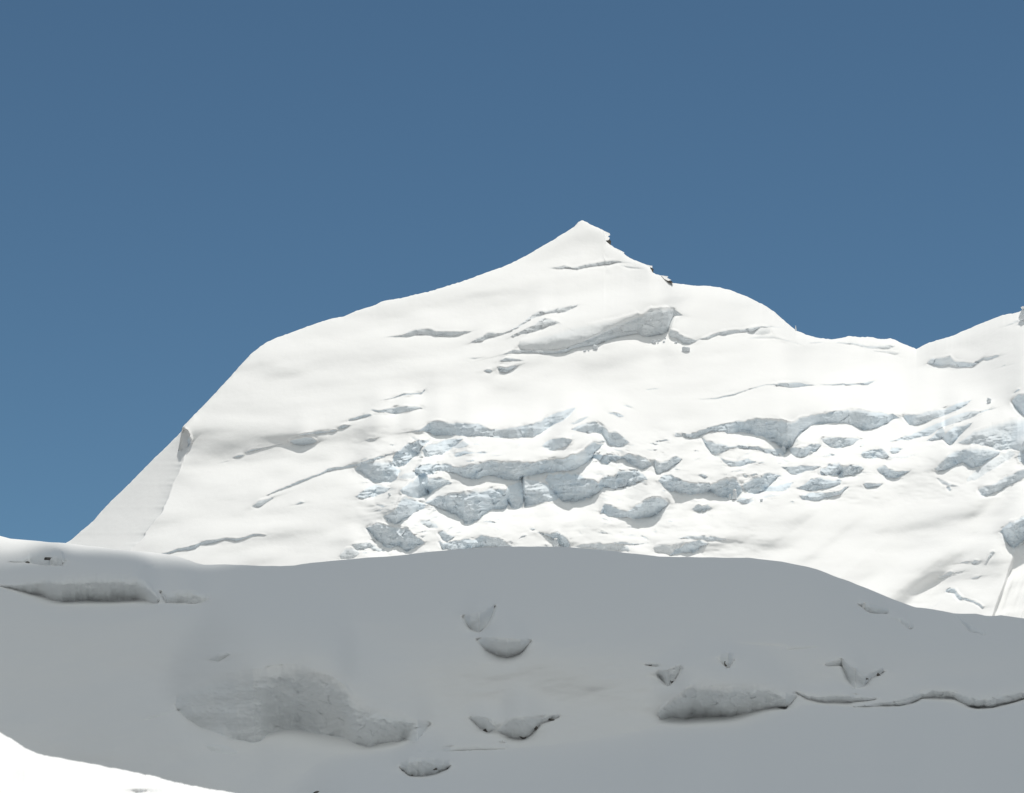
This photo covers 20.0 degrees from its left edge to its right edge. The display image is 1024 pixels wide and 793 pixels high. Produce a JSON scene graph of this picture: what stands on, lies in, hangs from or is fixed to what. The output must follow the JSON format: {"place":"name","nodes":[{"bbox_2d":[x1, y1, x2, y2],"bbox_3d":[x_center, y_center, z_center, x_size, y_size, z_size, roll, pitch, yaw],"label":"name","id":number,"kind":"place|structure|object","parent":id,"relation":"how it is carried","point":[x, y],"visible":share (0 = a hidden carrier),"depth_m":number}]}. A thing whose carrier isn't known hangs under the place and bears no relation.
{"place":"outdoors","nodes":[
{"label":"outdoors","id":0,"kind":"place"},
{"bbox_2d":[0,733,231,792],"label":"snow bank","id":1,"kind":"structure","parent":0,"point":[23,769],"depth_m":40.68},
{"bbox_2d":[0,536,1023,792],"bbox_3d":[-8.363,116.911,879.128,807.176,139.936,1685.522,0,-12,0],"label":"hill","id":2,"kind":"structure","parent":0,"point":[402,674],"depth_m":583.96},
{"bbox_2d":[0,0,1023,542],"label":"sky","id":3,"kind":"structure","parent":0,"point":[188,187]},
{"bbox_2d":[67,220,1023,617],"bbox_3d":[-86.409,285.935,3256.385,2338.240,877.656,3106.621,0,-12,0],"label":"mountain","id":4,"kind":"structure","parent":0,"point":[497,408],"depth_m":2671.84},
{"bbox_2d":[553,538,558,546],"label":"serac","id":5,"kind":"object","parent":4,"relation":"on","point":[555,543],"visible":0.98,"depth_m":2475.55},
{"bbox_2d":[597,227,610,244],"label":"snow cornice","id":6,"kind":"structure","parent":4,"relation":"on","point":[607,238],"depth_m":3091.21},
{"bbox_2d":[661,275,672,282],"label":"snow cornice","id":7,"kind":"structure","parent":4,"relation":"on","point":[666,278],"depth_m":2970.93},
{"bbox_2d":[682,347,689,351],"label":"ice block","id":8,"kind":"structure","parent":4,"relation":"on","point":[685,349],"depth_m":2845.17},
{"bbox_2d":[732,489,736,499],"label":"serac","id":9,"kind":"object","parent":4,"relation":"on","point":[734,496],"visible":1,"depth_m":2562.14},
{"bbox_2d":[1018,306,1023,320],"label":"serac","id":10,"kind":"object","parent":4,"relation":"on","point":[1021,317],"visible":1,"depth_m":2835.08}
]}

